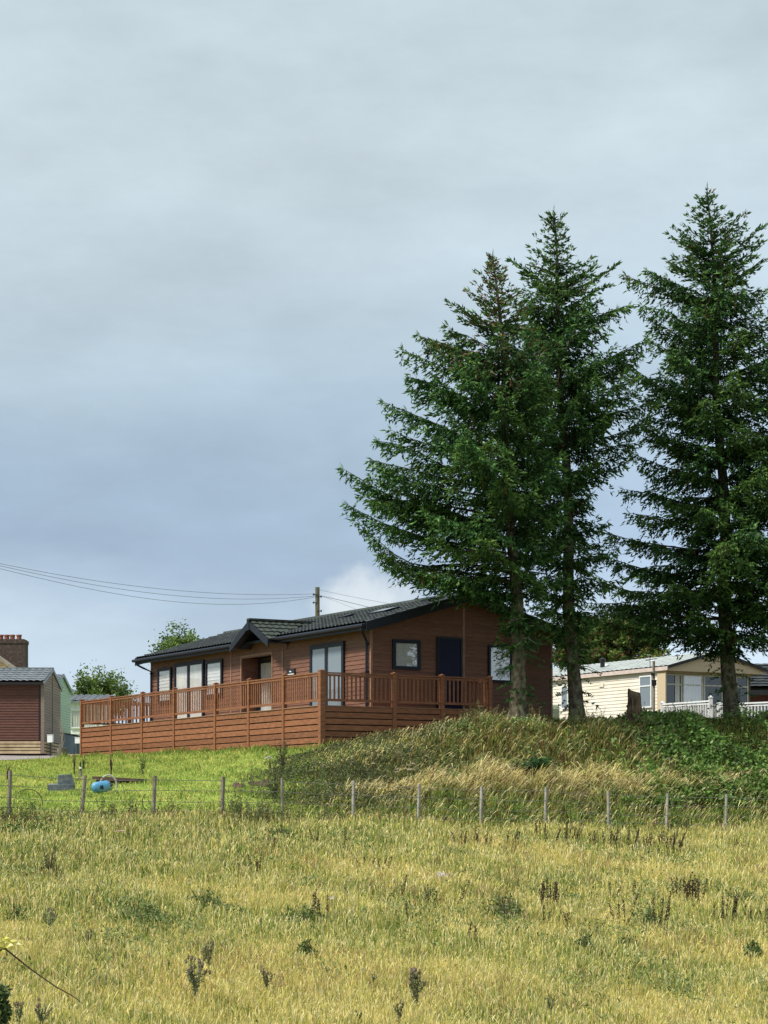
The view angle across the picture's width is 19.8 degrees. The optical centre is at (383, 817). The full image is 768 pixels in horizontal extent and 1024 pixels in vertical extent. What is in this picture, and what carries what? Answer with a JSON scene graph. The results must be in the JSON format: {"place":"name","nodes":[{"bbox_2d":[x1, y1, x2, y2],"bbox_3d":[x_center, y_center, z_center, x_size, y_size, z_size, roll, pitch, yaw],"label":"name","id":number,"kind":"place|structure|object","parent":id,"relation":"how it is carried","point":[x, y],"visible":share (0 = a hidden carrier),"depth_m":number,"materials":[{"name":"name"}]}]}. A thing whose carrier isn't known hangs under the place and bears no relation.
{"place":"outdoors","nodes":[
{"label":"outdoors","id":0,"kind":"place"},
{"bbox_2d":[0,736,360,822],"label":"lawn grass","id":1,"kind":"structure","parent":0,"point":[121,759],"depth_m":57.75,"materials":[{"name":"green plant"}]},
{"bbox_2d":[0,717,767,1023],"bbox_3d":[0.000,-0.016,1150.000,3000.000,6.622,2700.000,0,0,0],"label":"ground","id":2,"kind":"structure","parent":0,"point":[218,800],"depth_m":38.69,"materials":[{"name":"green plant"}]},
{"bbox_2d":[0,977,15,1023],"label":"hedge shrub","id":3,"kind":"object","parent":2,"relation":"on","point":[5,1008],"visible":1,"depth_m":12.97,"materials":[{"name":"green plant"}]},
{"bbox_2d":[0,635,28,666],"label":"old house","id":4,"kind":"structure","parent":2,"relation":"on","point":[13,652],"depth_m":130.00,"materials":[{"name":"brown stone"}]},
{"bbox_2d":[3,902,30,921],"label":"weed clump","id":5,"kind":"object","parent":2,"relation":"on","point":[16,912],"visible":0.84,"depth_m":32.98,"materials":[{"name":"green plant"}]},
{"bbox_2d":[13,1001,23,1023],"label":"thistle","id":6,"kind":"object","parent":2,"relation":"on","point":[18,1014],"visible":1,"depth_m":24.72,"materials":[{"name":"green plant"}]},
{"bbox_2d":[0,754,56,759],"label":"gravel drive","id":7,"kind":"structure","parent":2,"relation":"on","point":[5,757],"depth_m":76.85,"materials":[{"name":"grey gravel"}]},
{"bbox_2d":[47,735,53,755],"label":"meter box","id":8,"kind":"object","parent":7,"relation":"on","point":[50,738],"visible":0.88,"depth_m":78.15,"materials":[{"name":"white plastic"}]},
{"bbox_2d":[55,714,66,754],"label":"planter","id":9,"kind":"object","parent":7,"relation":"on","point":[60,750],"visible":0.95,"depth_m":77.56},
{"bbox_2d":[0,667,62,755],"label":"chalet","id":10,"kind":"object","parent":2,"relation":"on","point":[30,702],"visible":0.98,"depth_m":78.99,"materials":[{"name":"brown wood"}]},
{"bbox_2d":[0,816,72,833],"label":"weed clump","id":11,"kind":"object","parent":2,"relation":"on","point":[33,828],"visible":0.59,"depth_m":43.71,"materials":[{"name":"green plant"}]},
{"bbox_2d":[0,936,82,1003],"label":"bramble stem","id":12,"kind":"object","parent":2,"relation":"on","point":[10,943],"visible":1,"depth_m":10.00,"materials":[{"name":"green plant"}]},
{"bbox_2d":[34,998,51,1023],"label":"thistle","id":13,"kind":"object","parent":2,"relation":"on","point":[40,1018],"visible":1,"depth_m":24.81,"materials":[{"name":"green plant"}]},
{"bbox_2d":[37,849,59,876],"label":"weed clump","id":14,"kind":"object","parent":2,"relation":"on","point":[47,864],"visible":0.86,"depth_m":38.36,"materials":[{"name":"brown plant"}]},
{"bbox_2d":[42,906,57,927],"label":"thistle","id":15,"kind":"object","parent":2,"relation":"on","point":[49,918],"visible":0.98,"depth_m":32.26,"materials":[{"name":"green plant"}]},
{"bbox_2d":[47,774,74,791],"bbox_3d":[-7.888,-0.825,53.884,0.756,0.483,0.528,0,0,-14],"label":"concrete block","id":16,"kind":"object","parent":2,"relation":"on","point":[63,784],"depth_m":53.71,"materials":[{"name":"grey concrete"}]},
{"bbox_2d":[56,674,73,747],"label":"static caravan","id":17,"kind":"object","parent":2,"relation":"on","point":[65,704],"visible":0.06,"depth_m":86.81,"materials":[{"name":"green metal"}]},
{"bbox_2d":[60,732,79,753],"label":"oil tank","id":18,"kind":"object","parent":2,"relation":"on","point":[70,744],"visible":0.54,"depth_m":80.20,"materials":[{"name":"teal plastic"}]},
{"bbox_2d":[71,694,117,734],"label":"static caravan","id":19,"kind":"object","parent":2,"relation":"on","point":[75,714],"visible":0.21,"depth_m":99.99,"materials":[{"name":"white plastic"}]},
{"bbox_2d":[71,709,96,727],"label":"window","id":20,"kind":"structure","parent":19,"relation":"in","point":[75,713],"depth_m":99.95,"materials":[{"name":"white glass"}]},
{"bbox_2d":[91,781,112,792],"bbox_3d":[-6.752,-0.743,52.793,0.524,0.270,0.279,-10,4,-24],"label":"gas cylinder","id":21,"kind":"object","parent":2,"relation":"on","point":[103,785],"visible":0.97,"depth_m":52.68,"materials":[{"name":"blue paint"}]},
{"bbox_2d":[70,660,138,721],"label":"leafy bush","id":22,"kind":"object","parent":2,"relation":"on","point":[108,686],"visible":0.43,"depth_m":111.63,"materials":[{"name":"green plant"}]},
{"bbox_2d":[92,776,143,783],"bbox_3d":[-6.713,-0.896,55.702,1.304,0.308,0.400,0,0,23],"label":"steel channel","id":23,"kind":"object","parent":2,"relation":"on","point":[98,778],"visible":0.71,"depth_m":55.58,"materials":[{"name":"brown metal"}]},
{"bbox_2d":[105,896,176,922],"bbox_3d":[-3.735,1.416,33.831,1.089,0.439,1.120,0,0,0],"label":"weed clump","id":24,"kind":"object","parent":2,"relation":"on","point":[157,912],"visible":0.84,"depth_m":33.68,"materials":[{"name":"green plant"}]},
{"bbox_2d":[136,756,148,773],"bbox_3d":[-6.441,-1.381,58.518,0.279,0.655,0.392,0,0,39],"label":"sapling","id":25,"kind":"object","parent":2,"relation":"on","point":[142,767],"visible":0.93,"depth_m":58.53,"materials":[{"name":"green plant"}]},
{"bbox_2d":[0,794,330,824],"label":"nettle fringe","id":26,"kind":"object","parent":2,"relation":"on","point":[238,808],"visible":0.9,"depth_m":47.81,"materials":[{"name":"green plant"}]},
{"bbox_2d":[148,618,203,669],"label":"leafy tree","id":27,"kind":"object","parent":2,"relation":"on","point":[175,641],"visible":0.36,"depth_m":95.72,"materials":[{"name":"green plant"}]},
{"bbox_2d":[184,955,210,1001],"bbox_3d":[-2.345,2.044,27.605,0.259,0.654,0.286,0,0,42],"label":"thistle","id":28,"kind":"object","parent":2,"relation":"on","point":[192,977],"visible":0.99,"depth_m":27.58,"materials":[{"name":"green plant"}]},
{"bbox_2d":[200,941,213,969],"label":"thistle","id":29,"kind":"object","parent":2,"relation":"on","point":[209,950],"visible":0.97,"depth_m":29.95,"materials":[{"name":"green plant"}]},
{"bbox_2d":[185,887,229,907],"bbox_3d":[-2.933,1.325,36.319,0.874,0.404,0.832,0,0,22],"label":"weed clump","id":30,"kind":"object","parent":2,"relation":"on","point":[208,897],"visible":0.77,"depth_m":36.22,"materials":[{"name":"green plant"}]},
{"bbox_2d":[232,779,268,787],"bbox_3d":[-3.231,-0.831,54.313,1.038,0.265,1.122,0,0,0],"label":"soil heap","id":31,"kind":"object","parent":2,"relation":"on","point":[237,784],"visible":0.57,"depth_m":54.10,"materials":[{"name":"soil"}]},
{"bbox_2d":[247,854,261,876],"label":"dock plant","id":32,"kind":"object","parent":2,"relation":"on","point":[256,865],"visible":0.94,"depth_m":40.23,"materials":[{"name":"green plant"}]},
{"bbox_2d":[260,965,274,988],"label":"thistle","id":33,"kind":"object","parent":2,"relation":"on","point":[265,977],"visible":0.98,"depth_m":29.06,"materials":[{"name":"green plant"}]},
{"bbox_2d":[261,768,286,798],"bbox_3d":[-2.584,-0.776,52.023,0.708,0.807,0.823,0,0,0],"label":"weedy shrub","id":34,"kind":"object","parent":2,"relation":"on","point":[275,788],"visible":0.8,"depth_m":52.04,"materials":[{"name":"green plant"}]},
{"bbox_2d":[264,823,295,838],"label":"weed clump","id":35,"kind":"object","parent":2,"relation":"on","point":[283,833],"visible":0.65,"depth_m":46.10,"materials":[{"name":"green plant"}]},
{"bbox_2d":[273,738,292,771],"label":"weedy shrub","id":36,"kind":"object","parent":2,"relation":"on","point":[282,761],"visible":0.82,"depth_m":55.28,"materials":[{"name":"green plant"}]},
{"bbox_2d":[80,669,492,755],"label":"raised deck","id":37,"kind":"structure","parent":2,"relation":"on","point":[305,725],"depth_m":62.78,"materials":[{"name":"brown wood"}]},
{"bbox_2d":[277,903,327,922],"bbox_3d":[-1.299,1.543,35.159,0.905,0.366,0.898,0,0,0],"label":"weed clump","id":38,"kind":"object","parent":2,"relation":"on","point":[306,912],"visible":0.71,"depth_m":35.07,"materials":[{"name":"green plant"}]},
{"bbox_2d":[296,937,317,954],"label":"weed clump","id":39,"kind":"object","parent":2,"relation":"on","point":[303,946],"visible":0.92,"depth_m":31.74,"materials":[{"name":"green plant"}]},
{"bbox_2d":[313,587,321,615],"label":"utility pole","id":40,"kind":"object","parent":2,"relation":"on","point":[317,601],"visible":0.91,"depth_m":99.91,"materials":[{"name":"brown wood"}]},
{"bbox_2d":[0,563,299,594],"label":"cable","id":41,"kind":"object","parent":40,"relation":"attached to","point":[168,589],"visible":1,"depth_m":96.24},
{"bbox_2d":[2,566,310,598],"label":"cable","id":42,"kind":"object","parent":40,"relation":"attached to","point":[145,592],"visible":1,"depth_m":94.53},
{"bbox_2d":[2,569,312,604],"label":"cable","id":43,"kind":"object","parent":40,"relation":"attached to","point":[154,599],"visible":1,"depth_m":94.97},
{"bbox_2d":[312,889,328,922],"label":"dock plant","id":44,"kind":"object","parent":2,"relation":"on","point":[316,901],"visible":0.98,"depth_m":35.20,"materials":[{"name":"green plant"}]},
{"bbox_2d":[132,594,559,720],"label":"lodge","id":45,"kind":"structure","parent":2,"relation":"on","point":[414,637],"depth_m":64.12,"materials":[{"name":"brown wood"}]},
{"bbox_2d":[157,667,171,703],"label":"window","id":46,"kind":"structure","parent":45,"relation":"in","point":[166,682],"depth_m":74.26,"materials":[{"name":"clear glass"}]},
{"bbox_2d":[174,660,204,718],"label":"french door","id":47,"kind":"structure","parent":45,"relation":"in","point":[191,674],"depth_m":72.47,"materials":[{"name":"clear glass"}]},
{"bbox_2d":[205,659,222,697],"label":"window","id":48,"kind":"structure","parent":45,"relation":"in","point":[210,678],"depth_m":70.91,"materials":[{"name":"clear glass"}]},
{"bbox_2d":[258,659,270,710],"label":"porch door","id":49,"kind":"structure","parent":45,"relation":"in","point":[264,666],"depth_m":69.12,"materials":[{"name":"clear glass"}]},
{"bbox_2d":[309,641,344,705],"bbox_3d":[-1.664,-4.080,64.182,0.060,2.000,2.081,0,0,-30],"label":"patio door","id":50,"kind":"structure","parent":45,"relation":"in","point":[330,657],"depth_m":64.03,"materials":[{"name":"glass"}]},
{"bbox_2d":[392,639,420,669],"bbox_3d":[0.638,-4.625,62.513,0.909,0.850,0.060,0,0,-30],"label":"window","id":51,"kind":"structure","parent":45,"relation":"in","point":[414,646],"depth_m":62.50,"materials":[{"name":"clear glass"}]},
{"bbox_2d":[436,637,462,709],"bbox_3d":[1.883,-4.090,63.222,0.853,2.180,0.060,0,0,-30],"label":"door","id":52,"kind":"structure","parent":45,"relation":"in","point":[449,650],"depth_m":63.22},
{"bbox_2d":[488,645,511,682],"bbox_3d":[3.384,-4.475,64.076,0.825,1.090,0.060,0,0,-30],"label":"window","id":53,"kind":"structure","parent":45,"relation":"in","point":[492,670],"depth_m":64.05,"materials":[{"name":"white glass"}]},
{"bbox_2d":[257,710,486,810],"bbox_3d":[-0.260,-1.574,56.109,6.045,2.849,12.270,0,0,0],"label":"weed cover","id":54,"kind":"object","parent":2,"relation":"on","point":[321,765],"visible":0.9,"depth_m":55.20,"materials":[{"name":"green plant"}]},
{"bbox_2d":[0,806,767,1023],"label":"meadow weeds","id":55,"kind":"object","parent":2,"relation":"on","point":[416,914],"visible":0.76,"depth_m":36.71,"materials":[{"name":"green plant"}]},
{"bbox_2d":[0,770,767,827],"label":"wire fence","id":56,"kind":"object","parent":2,"relation":"on","point":[222,801],"visible":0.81,"depth_m":50.51,"materials":[{"name":"grey metal"}]},
{"bbox_2d":[227,703,551,822],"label":"tall weeds","id":57,"kind":"object","parent":2,"relation":"on","point":[294,790],"visible":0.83,"depth_m":53.89,"materials":[{"name":"green plant"}]},
{"bbox_2d":[393,999,403,1020],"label":"thistle","id":58,"kind":"object","parent":2,"relation":"on","point":[398,1012],"visible":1,"depth_m":27.01,"materials":[{"name":"green plant"}]},
{"bbox_2d":[408,967,425,1006],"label":"thistle","id":59,"kind":"object","parent":2,"relation":"on","point":[414,986],"visible":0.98,"depth_m":28.50,"materials":[{"name":"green plant"}]},
{"bbox_2d":[421,883,439,904],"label":"weed clump","id":60,"kind":"object","parent":2,"relation":"on","point":[428,897],"visible":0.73,"depth_m":38.53,"materials":[{"name":"green plant"}]},
{"bbox_2d":[335,252,576,721],"bbox_3d":[2.377,-9.027,60.812,6.155,13.306,6.895,0,0,31],"label":"spruce tree","id":61,"kind":"object","parent":2,"relation":"on","point":[424,510],"visible":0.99,"depth_m":60.05,"materials":[{"name":"green plant"}]},
{"bbox_2d":[484,886,528,918],"bbox_3d":[2.079,1.494,38.139,0.858,0.614,0.834,0,0,0],"label":"weed clump","id":62,"kind":"object","parent":2,"relation":"on","point":[503,909],"visible":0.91,"depth_m":38.11,"materials":[{"name":"green plant"}]},
{"bbox_2d":[263,710,767,831],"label":"bank grass","id":63,"kind":"structure","parent":2,"relation":"on","point":[723,729],"depth_m":56.83,"materials":[{"name":"green plant"}]},
{"bbox_2d":[504,757,559,774],"bbox_3d":[3.796,-1.268,56.459,1.514,0.559,1.605,0,0,31],"label":"fern","id":64,"kind":"object","parent":2,"relation":"on","point":[533,763],"visible":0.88,"depth_m":56.19,"materials":[{"name":"green plant"}]},
{"bbox_2d":[539,883,544,909],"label":"dock plant","id":65,"kind":"object","parent":2,"relation":"on","point":[542,895],"visible":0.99,"depth_m":39.34,"materials":[{"name":"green plant"}]},
{"bbox_2d":[542,876,557,905],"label":"dock plant","id":66,"kind":"object","parent":2,"relation":"on","point":[546,889],"visible":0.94,"depth_m":39.83,"materials":[{"name":"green plant"}]},
{"bbox_2d":[545,995,555,1014],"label":"thistle","id":67,"kind":"object","parent":2,"relation":"on","point":[552,1005],"visible":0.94,"depth_m":28.93,"materials":[{"name":"green plant"}]},
{"bbox_2d":[553,705,559,718],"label":"storage box","id":68,"kind":"object","parent":2,"relation":"on","point":[556,712],"visible":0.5,"depth_m":69.80,"materials":[{"name":"green plastic"}]},
{"bbox_2d":[349,700,767,828],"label":"tall weeds","id":69,"kind":"object","parent":2,"relation":"on","point":[540,739],"visible":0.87,"depth_m":58.12,"materials":[{"name":"green plant"}]},
{"bbox_2d":[564,822,576,843],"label":"dock plant","id":70,"kind":"object","parent":2,"relation":"on","point":[569,831],"visible":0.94,"depth_m":49.99,"materials":[{"name":"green plant"}]},
{"bbox_2d":[491,209,666,720],"bbox_3d":[5.365,-10.085,63.640,4.919,15.325,4.646,0,0,-37],"label":"spruce tree","id":71,"kind":"object","parent":2,"relation":"on","point":[586,431],"visible":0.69,"depth_m":63.20,"materials":[{"name":"green plant"}]},
{"bbox_2d":[574,933,595,949],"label":"weed clump","id":72,"kind":"object","parent":2,"relation":"on","point":[584,942],"visible":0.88,"depth_m":34.80,"materials":[{"name":"green plant"}]},
{"bbox_2d":[417,712,767,829],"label":"weed cover","id":73,"kind":"object","parent":2,"relation":"on","point":[529,751],"visible":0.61,"depth_m":57.78,"materials":[{"name":"green plant"}]},
{"bbox_2d":[553,615,670,666],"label":"leafy tree","id":74,"kind":"object","parent":2,"relation":"on","point":[618,648],"visible":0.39,"depth_m":99.15,"materials":[{"name":"green plant"}]},
{"bbox_2d":[613,934,639,947],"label":"weed clump","id":75,"kind":"object","parent":2,"relation":"on","point":[623,938],"visible":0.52,"depth_m":35.82,"materials":[{"name":"green plant"}]},
{"bbox_2d":[622,893,637,921],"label":"dock plant","id":76,"kind":"object","parent":2,"relation":"on","point":[634,903],"visible":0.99,"depth_m":38.02,"materials":[{"name":"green plant"}]},
{"bbox_2d":[625,689,642,721],"bbox_3d":[7.057,-3.115,61.819,0.699,1.070,0.669,0,0,-35],"label":"tree stump","id":77,"kind":"object","parent":2,"relation":"on","point":[633,705],"visible":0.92,"depth_m":61.64,"materials":[{"name":"brown wood"}]},
{"bbox_2d":[627,899,665,925],"bbox_3d":[4.562,1.651,38.328,0.716,0.502,0.661,0,0,0],"label":"weed clump","id":78,"kind":"object","parent":2,"relation":"on","point":[649,917],"visible":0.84,"depth_m":38.27,"materials":[{"name":"green plant"}]},
{"bbox_2d":[646,658,656,711],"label":"aerial pole","id":79,"kind":"object","parent":2,"relation":"on","point":[653,680],"visible":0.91,"depth_m":75.96,"materials":[{"name":"black metal"}]},
{"bbox_2d":[651,896,663,931],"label":"dock plant","id":80,"kind":"object","parent":2,"relation":"on","point":[660,921],"visible":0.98,"depth_m":37.25,"materials":[{"name":"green plant"}]},
{"bbox_2d":[650,826,669,846],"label":"dock plant","id":81,"kind":"object","parent":2,"relation":"on","point":[661,836],"visible":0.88,"depth_m":50.41,"materials":[{"name":"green plant"}]},
{"bbox_2d":[553,652,767,719],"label":"static caravan","id":82,"kind":"object","parent":2,"relation":"on","point":[685,677],"visible":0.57,"depth_m":81.27,"materials":[{"name":"beige paint"}]},
{"bbox_2d":[561,686,568,708],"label":"side window","id":83,"kind":"structure","parent":82,"relation":"in","point":[565,697],"depth_m":85.16,"materials":[{"name":"grey glass"}]},
{"bbox_2d":[639,675,651,707],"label":"side window","id":84,"kind":"structure","parent":82,"relation":"in","point":[645,682],"depth_m":80.55,"materials":[{"name":"glass"}]},
{"bbox_2d":[667,674,681,704],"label":"front window","id":85,"kind":"structure","parent":82,"relation":"in","point":[670,677],"depth_m":80.24,"materials":[{"name":"grey glass"}]},
{"bbox_2d":[682,674,702,705],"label":"front window","id":86,"kind":"structure","parent":82,"relation":"in","point":[692,685],"depth_m":80.71,"materials":[{"name":"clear glass"}]},
{"bbox_2d":[703,675,722,705],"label":"front window","id":87,"kind":"structure","parent":82,"relation":"in","point":[708,687],"depth_m":81.14,"materials":[{"name":"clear glass"}]},
{"bbox_2d":[736,676,747,706],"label":"front window","id":88,"kind":"structure","parent":82,"relation":"in","point":[744,682],"depth_m":81.84,"materials":[{"name":"grey glass"}]},
{"bbox_2d":[663,891,672,933],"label":"dock plant","id":89,"kind":"object","parent":2,"relation":"on","point":[668,911],"visible":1,"depth_m":37.29,"materials":[{"name":"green plant"}]},
{"bbox_2d":[579,183,767,717],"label":"spruce tree","id":90,"kind":"object","parent":2,"relation":"on","point":[688,409],"visible":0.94,"depth_m":65.03,"materials":[{"name":"green plant"}]},
{"bbox_2d":[669,827,688,853],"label":"dock plant","id":91,"kind":"object","parent":2,"relation":"on","point":[674,840],"visible":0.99,"depth_m":49.92,"materials":[{"name":"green plant"}]},
{"bbox_2d":[595,706,767,811],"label":"bramble cover","id":92,"kind":"object","parent":2,"relation":"on","point":[752,757],"visible":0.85,"depth_m":59.88,"materials":[{"name":"green plant"}]},
{"bbox_2d":[670,871,692,894],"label":"dock plant","id":93,"kind":"object","parent":2,"relation":"on","point":[676,885],"visible":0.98,"depth_m":42.00,"materials":[{"name":"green plant"}]},
{"bbox_2d":[660,696,712,717],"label":"balustrade","id":94,"kind":"object","parent":2,"relation":"on","point":[663,704],"visible":0.46,"depth_m":73.64,"materials":[{"name":"white plastic"}]},
{"bbox_2d":[682,876,693,900],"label":"dock plant","id":95,"kind":"object","parent":2,"relation":"on","point":[685,889],"visible":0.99,"depth_m":41.69,"materials":[{"name":"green plant"}]},
{"bbox_2d":[688,875,699,903],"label":"dock plant","id":96,"kind":"object","parent":2,"relation":"on","point":[692,890],"visible":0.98,"depth_m":41.59,"materials":[{"name":"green plant"}]},
{"bbox_2d":[721,894,729,920],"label":"dock plant","id":97,"kind":"object","parent":2,"relation":"on","point":[725,905],"visible":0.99,"depth_m":39.73,"materials":[{"name":"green plant"}]},
{"bbox_2d":[732,894,738,920],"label":"dock plant","id":98,"kind":"object","parent":2,"relation":"on","point":[734,911],"visible":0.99,"depth_m":39.80,"materials":[{"name":"brown plant"}]},
{"bbox_2d":[715,288,767,634],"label":"spruce tree","id":99,"kind":"object","parent":2,"relation":"on","point":[761,434],"visible":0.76,"depth_m":64.29,"materials":[{"name":"green plant"}]},
{"bbox_2d":[716,702,767,717],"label":"balustrade","id":100,"kind":"object","parent":2,"relation":"on","point":[718,706],"visible":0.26,"depth_m":75.64,"materials":[{"name":"white plastic"}]},
{"bbox_2d":[719,887,764,902],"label":"weed clump","id":101,"kind":"object","parent":2,"relation":"on","point":[745,896],"visible":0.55,"depth_m":42.77,"materials":[{"name":"green plant"}]},
{"bbox_2d":[742,937,763,956],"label":"weed clump","id":102,"kind":"object","parent":2,"relation":"on","point":[752,943],"visible":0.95,"depth_m":35.78,"materials":[{"name":"green plant"}]},
{"bbox_2d":[750,663,767,716],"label":"lodge","id":103,"kind":"structure","parent":2,"relation":"on","point":[759,687],"depth_m":93.96,"materials":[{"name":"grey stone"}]},
{"bbox_2d":[752,703,767,714],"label":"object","id":104,"kind":"structure","parent":103,"relation":"in","point":[760,703],"depth_m":93.90,"materials":[{"name":"plastic"}]},
{"bbox_2d":[0,0,767,722],"label":"sky","id":105,"kind":"structure","parent":0,"point":[224,224],"materials":[{"name":"grey"}]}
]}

